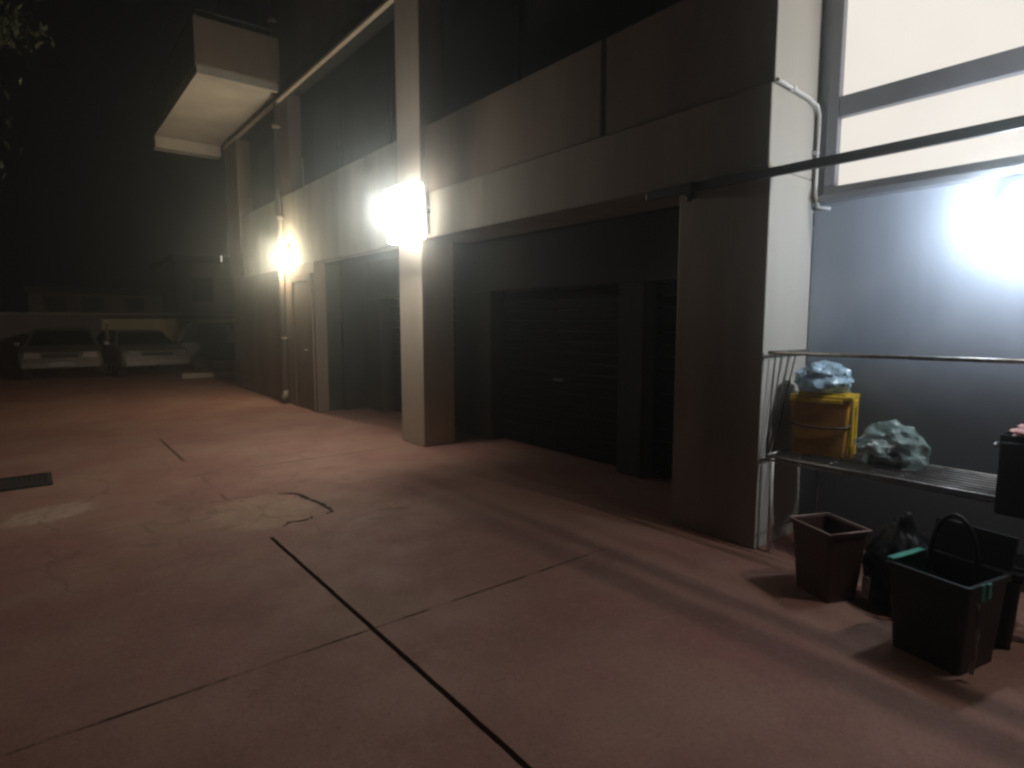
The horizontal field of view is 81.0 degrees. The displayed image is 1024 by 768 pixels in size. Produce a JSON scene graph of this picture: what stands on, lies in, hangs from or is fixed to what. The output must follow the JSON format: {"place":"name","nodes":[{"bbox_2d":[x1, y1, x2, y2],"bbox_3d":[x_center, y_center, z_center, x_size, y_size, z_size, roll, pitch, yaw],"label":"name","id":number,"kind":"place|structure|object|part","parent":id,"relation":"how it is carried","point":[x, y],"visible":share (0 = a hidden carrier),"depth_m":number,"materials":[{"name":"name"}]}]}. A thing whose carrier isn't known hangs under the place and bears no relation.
{"place":"outdoors","nodes":[
{"label":"outdoors","id":0,"kind":"place"},
{"bbox_2d":[24,286,164,318],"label":"background house","id":1,"kind":"structure","parent":0,"point":[45,299],"depth_m":23.74,"materials":[{"name":"beige concrete"}]},
{"bbox_2d":[43,296,66,311],"bbox_3d":[-17.461,-3.062,22.942,0.700,0.600,0.050,-5,8,-38],"label":"window","id":2,"kind":"structure","parent":1,"relation":"in","point":[51,303],"depth_m":22.92,"materials":[{"name":"black glass"}]},
{"bbox_2d":[82,297,104,311],"bbox_3d":[-16.523,-3.141,23.687,0.700,0.600,0.050,-5,8,-38],"label":"window","id":3,"kind":"structure","parent":1,"relation":"in","point":[90,304],"depth_m":23.67,"materials":[{"name":"black glass"}]},
{"bbox_2d":[124,297,144,311],"bbox_3d":[-15.430,-3.232,24.556,0.700,0.600,0.050,-5,8,-38],"label":"window","id":4,"kind":"structure","parent":1,"relation":"in","point":[131,304],"depth_m":24.53,"materials":[{"name":"black glass"}]},
{"bbox_2d":[0,312,235,369],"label":"yard wall","id":5,"kind":"structure","parent":0,"point":[17,328],"depth_m":19.93,"materials":[{"name":"stone"}]},
{"bbox_2d":[148,254,233,318],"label":"background house","id":6,"kind":"structure","parent":0,"point":[191,284],"depth_m":24.38,"materials":[{"name":"grey concrete"}]},
{"bbox_2d":[191,277,213,302],"bbox_3d":[-12.502,-3.806,24.274,0.800,1.000,0.050,-5,8,-38],"label":"window","id":7,"kind":"structure","parent":6,"relation":"in","point":[202,287],"depth_m":24.24,"materials":[{"name":"black glass"}]},
{"bbox_2d":[0,0,824,323],"label":"sky","id":8,"kind":"structure","parent":0,"point":[88,201],"materials":[{"name":"black"}]},
{"bbox_2d":[0,324,1023,767],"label":"ground","id":9,"kind":"structure","parent":0,"point":[464,600],"depth_m":3.15,"materials":[{"name":"red concrete"}]},
{"bbox_2d":[0,472,52,491],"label":"drain grate","id":10,"kind":"object","parent":9,"relation":"on","point":[24,481],"visible":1,"depth_m":5.77,"materials":[{"name":"metal"}]},
{"bbox_2d":[0,0,54,179],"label":"tree","id":11,"kind":"object","parent":9,"relation":"on","point":[15,27],"visible":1,"depth_m":8.81,"materials":[{"name":"green plant"}]},
{"bbox_2d":[13,328,106,379],"bbox_3d":[-12.904,-0.931,17.299,2.100,1.340,4.207,-4,7,-34],"label":"parked car","id":12,"kind":"object","parent":9,"relation":"on","point":[48,348],"visible":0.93,"depth_m":16.01,"materials":[{"name":"paint"}]},
{"bbox_2d":[104,321,113,374],"bbox_3d":[-11.702,-1.046,17.388,0.180,1.550,0.180,-5,8,-38],"label":"metal post","id":13,"kind":"object","parent":9,"relation":"on","point":[107,339],"visible":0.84,"depth_m":17.33,"materials":[{"name":"metal"}]},
{"bbox_2d":[94,330,189,376],"bbox_3d":[-11.173,-0.966,17.913,4.005,1.280,2.000,6,8,44],"label":"parked car","id":14,"kind":"object","parent":9,"relation":"on","point":[122,350],"visible":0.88,"depth_m":16.91,"materials":[{"name":"silver metal"}]},
{"bbox_3d":[-12.428,-1.409,18.122,1.067,0.321,0.166,6,8,44],"label":"side window","id":15,"kind":"part","parent":14,"relation":"part of","materials":[{"name":"black glass"}]},
{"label":"side window","id":16,"kind":"part","parent":14,"relation":"part of","materials":[{"name":"black glass"}]},
{"bbox_2d":[173,323,235,371],"bbox_3d":[-8.842,-1.250,19.661,4.106,1.480,2.000,-4,7,-34],"label":"parked car","id":17,"kind":"object","parent":9,"relation":"on","point":[205,345],"visible":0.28,"depth_m":18.41,"materials":[{"name":"paint"}]},
{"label":"rear window","id":18,"kind":"part","parent":17,"relation":"part of","materials":[{"name":"black glass"}]},
{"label":"side window","id":19,"kind":"part","parent":17,"relation":"part of","materials":[{"name":"black glass"}]},
{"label":"side window","id":20,"kind":"part","parent":17,"relation":"part of","materials":[{"name":"black glass"}]},
{"bbox_2d":[179,370,235,378],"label":"kerb","id":21,"kind":"structure","parent":9,"relation":"on","point":[206,374],"depth_m":16.58,"materials":[{"name":"concrete"}]},
{"bbox_2d":[283,516,312,525],"bbox_3d":[-1.663,1.064,4.668,0.069,0.001,0.277,6,8,44],"label":"ground crack","id":22,"kind":"object","parent":9,"relation":"on","point":[296,521],"visible":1,"depth_m":4.65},
{"bbox_2d":[284,492,333,513],"bbox_3d":[-1.750,1.011,5.176,0.853,0.001,0.144,6,8,43],"label":"ground crack","id":23,"kind":"object","parent":9,"relation":"on","point":[320,503],"visible":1,"depth_m":5.18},
{"bbox_2d":[788,512,871,602],"bbox_3d":[1.798,0.992,3.432,0.281,0.410,0.335,-2,6,-15],"label":"waste bin","id":24,"kind":"object","parent":9,"relation":"on","point":[829,549],"visible":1,"depth_m":3.33,"materials":[{"name":"brown plastic"}]},
{"bbox_2d":[764,349,1023,551],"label":"wire rack","id":25,"kind":"object","parent":9,"relation":"on","point":[772,454],"visible":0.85,"depth_m":3.57,"materials":[{"name":"metal"}]},
{"bbox_2d":[790,391,859,458],"bbox_3d":[2.079,0.255,4.007,0.386,0.412,0.302,5,8,37],"label":"waste caddy","id":26,"kind":"object","parent":25,"relation":"on","point":[824,424],"visible":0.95,"depth_m":3.90,"materials":[{"name":"yellow plastic"}]},
{"bbox_2d":[794,360,853,392],"bbox_3d":[2.059,-0.054,3.976,0.326,0.210,0.377,-5,8,-38],"label":"plastic bag","id":27,"kind":"object","parent":26,"relation":"on","point":[823,376],"visible":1,"depth_m":3.87,"materials":[{"name":"plastic"}]},
{"bbox_2d":[860,439,910,469],"bbox_3d":[2.318,0.357,3.655,0.300,0.288,0.406,-5,8,-38],"label":"plastic bag","id":28,"kind":"object","parent":25,"relation":"on","point":[882,453],"visible":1,"depth_m":3.60,"materials":[{"name":"white plastic"}]},
{"bbox_2d":[993,424,1023,518],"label":"black box","id":29,"kind":"object","parent":25,"relation":"on","point":[1009,497],"visible":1,"depth_m":2.88,"materials":[{"name":"plastic"}]},
{"bbox_2d":[861,512,935,611],"bbox_3d":[2.108,0.949,3.262,0.386,0.539,0.356,1,6,13],"label":"rubbish sack","id":30,"kind":"object","parent":9,"relation":"on","point":[902,533],"visible":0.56,"depth_m":3.22,"materials":[{"name":"black plastic"}]},
{"bbox_2d":[886,513,1018,675],"bbox_3d":[2.042,0.938,2.784,0.406,0.652,0.395,-3,7,-26],"label":"waste bin","id":31,"kind":"object","parent":9,"relation":"on","point":[946,607],"visible":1,"depth_m":2.74,"materials":[{"name":"black plastic"}]},
{"bbox_2d":[938,550,1023,649],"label":"waste bin","id":32,"kind":"object","parent":9,"relation":"on","point":[1006,627],"visible":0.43,"depth_m":2.82,"materials":[{"name":"black plastic"}]},
{"bbox_2d":[149,0,1023,591],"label":"apartment building","id":33,"kind":"structure","parent":0,"point":[713,160],"depth_m":4.97,"materials":[{"name":"paint"}]},
{"bbox_2d":[258,139,274,207],"bbox_3d":[-4.946,-3.848,12.225,0.042,2.000,1.200,-5,8,-38],"label":"window","id":34,"kind":"structure","parent":33,"relation":"in","point":[265,154],"depth_m":12.19,"materials":[{"name":"glass"}]},
{"bbox_2d":[282,249,290,263],"bbox_3d":[-4.066,-2.308,10.860,0.126,0.261,0.190,-6,8,-44],"label":"wall lamp","id":35,"kind":"object","parent":33,"relation":"attached to","point":[286,256],"visible":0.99,"depth_m":10.80,"materials":[{"name":"white glass"}]},
{"bbox_2d":[293,281,311,409],"bbox_3d":[-3.694,-0.673,10.553,0.078,2.215,0.770,-5,8,-38],"label":"door","id":36,"kind":"structure","parent":33,"relation":"in","point":[301,300],"depth_m":10.57,"materials":[{"name":"paint"}]},
{"bbox_2d":[312,90,343,180],"bbox_3d":[-3.011,-3.595,9.817,0.042,2.000,1.200,-5,8,-38],"label":"window","id":37,"kind":"structure","parent":33,"relation":"in","point":[327,118],"depth_m":9.68,"materials":[{"name":"glass"}]},
{"bbox_2d":[351,54,391,161],"bbox_3d":[-2.012,-3.464,8.573,0.042,2.000,1.200,-5,8,-38],"label":"window","id":38,"kind":"structure","parent":33,"relation":"in","point":[371,90],"depth_m":8.44,"materials":[{"name":"glass"}]},
{"bbox_2d":[384,181,429,244],"bbox_3d":[-1.236,-2.005,7.085,0.298,0.655,0.670,-5,8,-38],"label":"wall lamp","id":39,"kind":"object","parent":33,"relation":"attached to","point":[406,211],"visible":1,"depth_m":6.88,"materials":[{"name":"white glass"}]},
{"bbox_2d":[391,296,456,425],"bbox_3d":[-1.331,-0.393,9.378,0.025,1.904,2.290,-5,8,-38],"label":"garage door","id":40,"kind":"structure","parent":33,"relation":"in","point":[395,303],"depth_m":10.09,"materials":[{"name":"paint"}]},
{"bbox_2d":[452,0,520,112],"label":"window","id":41,"kind":"structure","parent":33,"relation":"in","point":[486,33],"depth_m":6.37,"materials":[{"name":"glass"}]},
{"bbox_2d":[503,286,618,465],"bbox_3d":[0.549,-0.146,7.022,0.045,1.904,2.140,-5,8,-38],"label":"garage door","id":42,"kind":"structure","parent":33,"relation":"in","point":[584,325],"depth_m":6.96,"materials":[{"name":"paint"}]},
{"bbox_2d":[550,0,654,64],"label":"window","id":43,"kind":"structure","parent":33,"relation":"in","point":[575,25],"depth_m":5.22,"materials":[{"name":"glass"}]},
{"bbox_2d":[653,282,677,478],"bbox_3d":[1.729,0.006,5.569,0.025,1.904,0.975,-5,8,-38],"label":"garage door","id":44,"kind":"structure","parent":33,"relation":"in","point":[666,318],"depth_m":5.85,"materials":[{"name":"paint"}]},
{"bbox_2d":[823,0,1023,194],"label":"window","id":45,"kind":"structure","parent":33,"relation":"in","point":[900,70],"depth_m":3.66,"materials":[{"name":"white glass"}]},
{"bbox_2d":[998,180,1023,224],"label":"wall lamp","id":46,"kind":"object","parent":33,"relation":"attached to","point":[1011,205],"visible":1,"depth_m":3.25,"materials":[{"name":"white glass"}]}
]}

